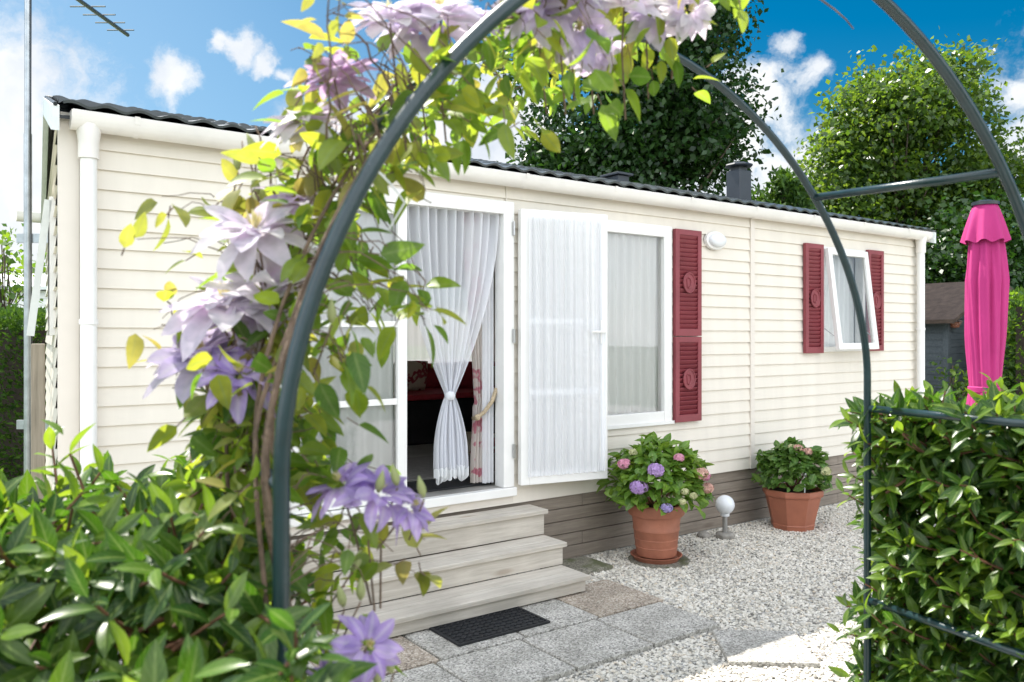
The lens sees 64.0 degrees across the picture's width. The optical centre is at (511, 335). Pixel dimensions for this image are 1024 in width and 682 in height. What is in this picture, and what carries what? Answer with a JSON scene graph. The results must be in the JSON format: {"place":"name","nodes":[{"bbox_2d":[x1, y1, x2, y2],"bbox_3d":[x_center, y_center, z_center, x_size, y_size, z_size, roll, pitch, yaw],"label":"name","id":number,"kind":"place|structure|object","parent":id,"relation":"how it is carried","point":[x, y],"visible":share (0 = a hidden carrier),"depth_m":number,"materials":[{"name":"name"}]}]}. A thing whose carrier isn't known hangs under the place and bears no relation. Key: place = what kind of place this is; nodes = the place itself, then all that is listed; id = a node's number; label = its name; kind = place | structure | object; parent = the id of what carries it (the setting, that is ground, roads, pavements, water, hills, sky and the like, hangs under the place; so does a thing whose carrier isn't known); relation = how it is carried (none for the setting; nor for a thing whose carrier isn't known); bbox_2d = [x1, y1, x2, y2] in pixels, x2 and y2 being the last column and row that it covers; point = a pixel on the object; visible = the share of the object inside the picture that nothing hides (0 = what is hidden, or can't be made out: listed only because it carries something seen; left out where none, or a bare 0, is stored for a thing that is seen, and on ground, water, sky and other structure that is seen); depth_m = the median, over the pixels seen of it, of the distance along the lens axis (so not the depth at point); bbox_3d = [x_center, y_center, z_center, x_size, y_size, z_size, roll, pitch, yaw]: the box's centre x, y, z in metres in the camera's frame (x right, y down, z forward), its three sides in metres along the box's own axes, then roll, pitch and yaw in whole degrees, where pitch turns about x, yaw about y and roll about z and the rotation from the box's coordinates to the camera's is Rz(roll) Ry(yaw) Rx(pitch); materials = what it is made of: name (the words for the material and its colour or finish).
{"place":"outdoors","nodes":[
{"label":"outdoors","id":0,"kind":"place"},
{"bbox_2d":[35,496,935,681],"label":"gravel yard","id":1,"kind":"structure","parent":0,"point":[618,668],"depth_m":4.77,"materials":[{"name":"grey gravel"}]},
{"bbox_2d":[0,419,377,681],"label":"laurel hedge","id":2,"kind":"object","parent":1,"relation":"on","point":[107,568],"visible":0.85,"depth_m":0.99,"materials":[{"name":"green plant"}]},
{"bbox_2d":[309,635,438,675],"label":"paving slab","id":3,"kind":"structure","parent":1,"relation":"on","point":[411,655],"depth_m":3.89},
{"bbox_2d":[371,663,461,681],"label":"paving slab","id":4,"kind":"structure","parent":1,"relation":"on","point":[432,672],"depth_m":3.66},
{"bbox_2d":[401,628,523,660],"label":"paving slab","id":5,"kind":"structure","parent":1,"relation":"on","point":[440,648],"depth_m":4.05,"materials":[{"name":"grey stone"}]},
{"bbox_2d":[429,606,549,646],"bbox_3d":[-0.114,1.518,4.289,0.570,0.012,0.296,0,0,-36],"label":"doormat","id":6,"kind":"object","parent":5,"relation":"on","point":[463,632],"visible":1,"depth_m":4.27,"materials":[{"name":"rubber"}]},
{"bbox_2d":[15,95,935,634],"bbox_3d":[-0.006,-0.083,7.524,7.932,3.272,3.995,0,0,-36],"label":"mobile home","id":7,"kind":"object","parent":1,"relation":"on","point":[749,363],"visible":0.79,"depth_m":5.59,"materials":[{"name":"beige plastic"}]},
{"bbox_2d":[26,196,56,335],"bbox_3d":[-2.508,-0.352,4.412,0.181,0.716,0.550,0,0,-30],"label":"window","id":8,"kind":"structure","parent":7,"relation":"in","point":[48,223],"depth_m":4.18,"materials":[{"name":"white plastic"}]},
{"bbox_2d":[301,211,393,485],"bbox_3d":[-0.963,0.090,4.756,0.622,1.680,0.032,0,0,-36],"label":"lace curtain","id":9,"kind":"object","parent":7,"relation":"hanging from","point":[357,442],"visible":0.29,"depth_m":4.84,"materials":[{"name":"white fabric"}]},
{"bbox_2d":[291,197,406,514],"bbox_3d":[-0.934,0.103,4.715,0.722,1.770,0.050,0,0,-36],"label":"door leaf","id":10,"kind":"structure","parent":7,"relation":"in","point":[399,401],"depth_m":4.88,"materials":[{"name":"white plastic"}]},
{"bbox_2d":[393,275,493,363],"bbox_3d":[-0.843,-0.160,9.010,1.550,1.080,0.032,0,0,-36],"label":"net curtain","id":11,"kind":"object","parent":7,"relation":"hanging from","point":[416,349],"visible":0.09,"depth_m":8.87,"materials":[{"name":"white fabric"}]},
{"bbox_2d":[393,362,494,445],"bbox_3d":[-0.678,0.640,8.056,2.540,0.700,0.960,0,0,-36],"label":"bench sofa","id":12,"kind":"object","parent":7,"relation":"on","point":[423,408],"visible":0.06,"depth_m":7.47,"materials":[{"name":"fabric"}]},
{"bbox_2d":[393,361,427,390],"bbox_3d":[-0.975,0.390,7.817,0.380,0.300,0.130,0,12,-36],"label":"cushion","id":13,"kind":"object","parent":12,"relation":"on","point":[417,371],"visible":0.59,"depth_m":7.79,"materials":[{"name":"fabric"}]},
{"bbox_2d":[458,361,472,388],"bbox_3d":[-0.481,0.400,8.210,0.360,0.280,0.130,0,12,-36],"label":"cushion","id":14,"kind":"object","parent":12,"relation":"on","point":[466,380],"visible":0.31,"depth_m":8.17,"materials":[{"name":"red fabric"}]},
{"bbox_2d":[493,366,494,386],"bbox_3d":[-0.110,0.430,8.379,0.360,0.220,0.150,10,19,-35],"label":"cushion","id":15,"kind":"object","parent":12,"relation":"on","point":[494,376],"visible":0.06,"depth_m":8.26,"materials":[{"name":"fabric"}]},
{"bbox_2d":[407,476,490,493],"bbox_3d":[-0.527,0.983,5.366,0.720,0.012,0.340,0,0,-36],"label":"entrance mat","id":16,"kind":"object","parent":7,"relation":"on","point":[431,485],"visible":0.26,"depth_m":5.36,"materials":[{"name":"rubber"}]},
{"bbox_2d":[407,453,494,480],"bbox_3d":[-0.409,0.985,6.314,1.400,0.008,0.900,0,0,-36],"label":"rug","id":17,"kind":"object","parent":7,"relation":"on","point":[421,467],"visible":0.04,"depth_m":6.07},
{"bbox_2d":[407,205,498,484],"bbox_3d":[-0.372,0.074,5.143,0.722,1.717,0.084,0,0,-36],"label":"door curtain","id":18,"kind":"object","parent":7,"relation":"hanging from","point":[459,248],"depth_m":5.13,"materials":[{"name":"white fabric"}]},
{"bbox_2d":[470,324,481,482],"bbox_3d":[-0.242,0.087,5.343,0.235,1.745,0.056,0,0,-36],"label":"side curtain","id":19,"kind":"object","parent":7,"relation":"hanging from","point":[476,458],"visible":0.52,"depth_m":5.35,"materials":[{"name":"white fabric"}]},
{"bbox_2d":[466,432,494,454],"bbox_3d":[-0.337,0.915,6.983,0.580,0.150,0.580,0,0,0],"label":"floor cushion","id":20,"kind":"object","parent":7,"relation":"in","point":[468,435],"visible":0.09,"depth_m":6.77,"materials":[{"name":"fabric"}]},
{"bbox_2d":[472,388,496,420],"bbox_3d":[-0.171,0.449,5.330,0.187,0.211,0.058,0,0,-23],"label":"rope tieback","id":21,"kind":"object","parent":7,"relation":"attached to","point":[476,417],"visible":1,"depth_m":5.32,"materials":[{"name":"beige fabric"}]},
{"bbox_2d":[482,278,492,482],"bbox_3d":[-0.158,0.090,5.355,0.085,1.750,0.024,0,0,-36],"label":"side curtain","id":22,"kind":"object","parent":7,"relation":"hanging from","point":[487,393],"visible":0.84,"depth_m":5.35,"materials":[{"name":"white fabric"}]},
{"bbox_2d":[518,209,607,485],"bbox_3d":[0.357,0.078,5.450,0.655,1.800,0.106,0,0,-25],"label":"door leaf","id":23,"kind":"structure","parent":7,"relation":"in","point":[523,214],"depth_m":5.34,"materials":[{"name":"white plastic"}]},
{"bbox_2d":[528,216,605,476],"bbox_3d":[0.368,0.073,5.445,0.580,1.700,0.037,0,0,-25],"label":"door leaf curtain","id":24,"kind":"object","parent":23,"relation":"hanging from","point":[567,349],"depth_m":5.45,"materials":[{"name":"white fabric"}]},
{"bbox_2d":[608,233,657,413],"bbox_3d":[0.863,-0.077,6.063,0.730,1.415,0.032,0,0,-36],"label":"net curtain","id":25,"kind":"object","parent":7,"relation":"hanging from","point":[632,324],"visible":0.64,"depth_m":6.10,"materials":[{"name":"white fabric"}]},
{"bbox_2d":[608,220,674,429],"bbox_3d":[0.889,-0.076,6.027,0.800,1.497,0.085,0,0,-36],"label":"window","id":26,"kind":"structure","parent":7,"relation":"in","point":[663,416],"depth_m":6.19,"materials":[{"name":"white plastic"}]},
{"bbox_2d":[704,231,726,249],"bbox_3d":[1.627,-0.750,6.483,0.230,0.144,0.083,0,0,-36],"label":"wall lamp","id":27,"kind":"object","parent":7,"relation":"attached to","point":[715,240],"visible":1,"depth_m":6.45,"materials":[{"name":"white plastic"}]},
{"bbox_2d":[825,256,853,346],"bbox_3d":[3.006,-0.325,7.648,0.660,0.890,0.032,0,0,-36],"label":"net curtain","id":28,"kind":"object","parent":7,"relation":"hanging from","point":[845,305],"visible":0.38,"depth_m":7.72,"materials":[{"name":"white fabric"}]},
{"bbox_2d":[824,246,878,351],"bbox_3d":[3.090,-0.325,7.531,0.700,0.950,0.239,0,0,-36],"label":"window","id":29,"kind":"structure","parent":7,"relation":"in","point":[862,268],"depth_m":7.58,"materials":[{"name":"white plastic"}]},
{"bbox_2d":[436,640,574,681],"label":"paving slab","id":30,"kind":"structure","parent":1,"relation":"on","point":[518,661],"depth_m":3.78,"materials":[{"name":"grey stone"}]},
{"bbox_2d":[516,598,597,637],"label":"paving slab","id":31,"kind":"structure","parent":1,"relation":"on","point":[558,614],"depth_m":4.46,"materials":[{"name":"grey stone"}]},
{"bbox_2d":[540,556,612,573],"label":"paving slab","id":32,"kind":"structure","parent":1,"relation":"on","point":[585,564],"depth_m":5.41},
{"bbox_2d":[522,620,652,671],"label":"paving slab","id":33,"kind":"structure","parent":1,"relation":"on","point":[586,645],"depth_m":4.04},
{"bbox_2d":[554,579,662,617],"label":"paving slab","id":34,"kind":"structure","parent":1,"relation":"on","point":[603,598],"depth_m":4.73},
{"bbox_2d":[291,504,589,637],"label":"wooden steps","id":35,"kind":"structure","parent":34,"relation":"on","point":[450,569],"depth_m":4.67,"materials":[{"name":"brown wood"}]},
{"bbox_2d":[235,0,1023,681],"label":"garden arch","id":36,"kind":"structure","parent":1,"relation":"on","point":[425,90],"depth_m":1.35,"materials":[{"name":"metal"}]},
{"bbox_2d":[378,171,405,233],"bbox_3d":[-0.154,-0.170,1.032,0.033,0.075,0.097,0,0,4],"label":"tie string","id":37,"kind":"object","parent":36,"relation":"attached to","point":[396,191],"visible":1,"depth_m":1.04,"materials":[{"name":"white fabric"}]},
{"bbox_2d":[119,0,853,681],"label":"clematis","id":38,"kind":"object","parent":36,"relation":"attached to","point":[253,300],"visible":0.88,"depth_m":1.12,"materials":[{"name":"green plant"}]},
{"bbox_2d":[597,602,719,647],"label":"paving slab","id":39,"kind":"structure","parent":1,"relation":"on","point":[658,624],"depth_m":4.33,"materials":[{"name":"grey stone"}]},
{"bbox_2d":[628,555,689,568],"bbox_3d":[1.008,1.544,5.633,0.420,0.012,0.420,0,0,0],"label":"stone disc","id":40,"kind":"object","parent":1,"relation":"on","point":[683,560],"visible":0.36,"depth_m":5.50,"materials":[{"name":"grey stone"}]},
{"bbox_2d":[630,549,682,564],"bbox_3d":[0.994,1.520,5.643,0.356,0.036,0.356,0,0,0],"label":"pot saucer","id":41,"kind":"object","parent":40,"relation":"on","point":[633,553],"visible":0.53,"depth_m":5.53,"materials":[{"name":"ceramic"}]},
{"bbox_2d":[628,497,684,558],"bbox_3d":[0.994,1.329,5.643,0.386,0.353,0.386,0,0,0],"label":"plant pot","id":42,"kind":"object","parent":41,"relation":"on","point":[656,534],"visible":0.84,"depth_m":5.51,"materials":[{"name":"ceramic"}]},
{"bbox_2d":[596,431,715,518],"bbox_3d":[1.000,0.944,5.667,0.788,0.535,0.798,0,0,-35],"label":"hydrangea","id":43,"kind":"object","parent":42,"relation":"in","point":[646,461],"visible":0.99,"depth_m":5.46,"materials":[{"name":"green plant"}]},
{"bbox_2d":[697,531,709,537],"bbox_3d":[1.470,1.525,6.275,0.099,0.050,0.100,0,0,0],"label":"loose stone","id":44,"kind":"object","parent":1,"relation":"on","point":[702,534],"visible":1,"depth_m":6.24,"materials":[{"name":"grey stone"}]},
{"bbox_2d":[715,495,734,539],"bbox_3d":[1.628,1.386,6.261,0.149,0.328,0.148,0,0,-36],"label":"garden lamp","id":45,"kind":"object","parent":1,"relation":"on","point":[725,505],"visible":1,"depth_m":6.22,"materials":[{"name":"glass"}]},
{"bbox_2d":[712,630,819,667],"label":"paving slab","id":46,"kind":"structure","parent":1,"relation":"on","point":[755,648],"depth_m":3.98,"materials":[{"name":"grey stone"}]},
{"bbox_2d":[762,483,823,531],"bbox_3d":[2.259,1.389,6.598,0.444,0.321,0.444,0,0,-36],"label":"plant pot","id":47,"kind":"object","parent":1,"relation":"on","point":[792,510],"visible":0.88,"depth_m":6.45,"materials":[{"name":"ceramic"}]},
{"bbox_2d":[751,437,832,492],"bbox_3d":[2.260,1.034,6.594,0.662,0.428,0.638,0,0,0],"label":"hydrangea","id":48,"kind":"object","parent":47,"relation":"on","point":[789,454],"visible":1,"depth_m":6.44,"materials":[{"name":"green plant"}]},
{"bbox_2d":[825,372,1023,681],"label":"laurel hedge","id":49,"kind":"object","parent":1,"relation":"on","point":[960,563],"visible":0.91,"depth_m":1.83,"materials":[{"name":"green plant"}]},
{"bbox_2d":[925,356,968,402],"bbox_3d":[5.122,0.943,9.430,0.960,1.425,0.850,0,0,0],"label":"shrub","id":50,"kind":"object","parent":1,"relation":"on","point":[960,393],"visible":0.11,"depth_m":9.38,"materials":[{"name":"green plant"}]},
{"bbox_2d":[960,200,1010,405],"bbox_3d":[2.600,0.405,4.500,0.440,2.290,0.440,0,0,0],"label":"closed parasol","id":51,"kind":"object","parent":1,"relation":"on","point":[986,236],"visible":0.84,"depth_m":4.43,"materials":[{"name":"pink fabric"},{"name":"metal"}]},
{"bbox_2d":[0,0,1023,273],"label":"sky","id":52,"kind":"structure","parent":0,"point":[209,59],"materials":[{"name":"blue"}]},
{"label":"lawn","id":53,"kind":"structure","parent":0,"visible":0},
{"bbox_2d":[0,304,46,485],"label":"thuja hedge","id":54,"kind":"object","parent":53,"relation":"on","point":[11,396],"visible":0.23,"depth_m":7.72,"materials":[{"name":"leaf"}]},
{"bbox_2d":[0,223,46,329],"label":"sapling","id":55,"kind":"object","parent":53,"relation":"on","point":[15,287],"visible":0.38,"depth_m":9.28,"materials":[{"name":"green plant"}]},
{"bbox_2d":[0,273,46,326],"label":"neighbour home","id":56,"kind":"object","parent":53,"relation":"on","point":[42,290],"depth_m":13.82,"materials":[{"name":"white plastic"}]},
{"bbox_2d":[0,254,46,273],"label":"broadleaf tree","id":57,"kind":"object","parent":53,"relation":"on","point":[12,269],"visible":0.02,"depth_m":25.28,"materials":[{"name":"green plant"}]},
{"bbox_2d":[31,344,44,499],"bbox_3d":[-2.748,0.800,4.750,0.070,1.500,0.070,0,0,-29],"label":"timber post","id":58,"kind":"object","parent":53,"relation":"on","point":[37,394],"visible":0.49,"depth_m":4.72,"materials":[{"name":"brown wood"}]},
{"bbox_2d":[16,0,133,473],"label":"antenna mast","id":59,"kind":"object","parent":53,"relation":"on","point":[27,238],"visible":0.85,"depth_m":5.48,"materials":[{"name":"metal"}]},
{"bbox_2d":[473,0,783,195],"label":"broadleaf tree","id":60,"kind":"object","parent":53,"relation":"on","point":[683,135],"visible":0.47,"depth_m":13.05,"materials":[{"name":"green plant"}]},
{"bbox_2d":[751,165,839,213],"bbox_3d":[5.357,-0.856,16.263,2.324,5.044,2.431,0,0,39],"label":"conifer tree","id":61,"kind":"object","parent":53,"relation":"on","point":[786,189],"visible":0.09,"depth_m":15.85,"materials":[{"name":"green plant"}]},
{"bbox_2d":[793,27,1023,282],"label":"broadleaf tree","id":62,"kind":"object","parent":53,"relation":"on","point":[886,128],"visible":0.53,"depth_m":16.35,"materials":[{"name":"green plant"}]},
{"bbox_2d":[901,179,1023,289],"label":"broadleaf tree","id":63,"kind":"object","parent":53,"relation":"on","point":[943,259],"visible":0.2,"depth_m":14.29,"materials":[{"name":"green plant"}]},
{"bbox_2d":[925,282,1018,402],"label":"garden shed","id":64,"kind":"structure","parent":53,"relation":"on","point":[944,305],"depth_m":10.66,"materials":[{"name":"grey wood"}]},
{"bbox_2d":[950,320,962,327],"bbox_3d":[5.676,-0.184,10.506,0.186,0.188,0.183,0,0,0],"label":"hanging planter","id":65,"kind":"object","parent":64,"relation":"hanging from","point":[956,324],"visible":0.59,"depth_m":10.46,"materials":[{"name":"ceramic"}]},
{"bbox_2d":[974,144,1023,249],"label":"broadleaf tree","id":66,"kind":"object","parent":53,"relation":"on","point":[1020,185],"visible":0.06,"depth_m":16.05,"materials":[{"name":"green plant"}]},
{"bbox_2d":[1002,286,1023,395],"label":"privet hedge","id":67,"kind":"object","parent":53,"relation":"on","point":[1014,350],"visible":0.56,"depth_m":9.52,"materials":[{"name":"plant"}]}
]}

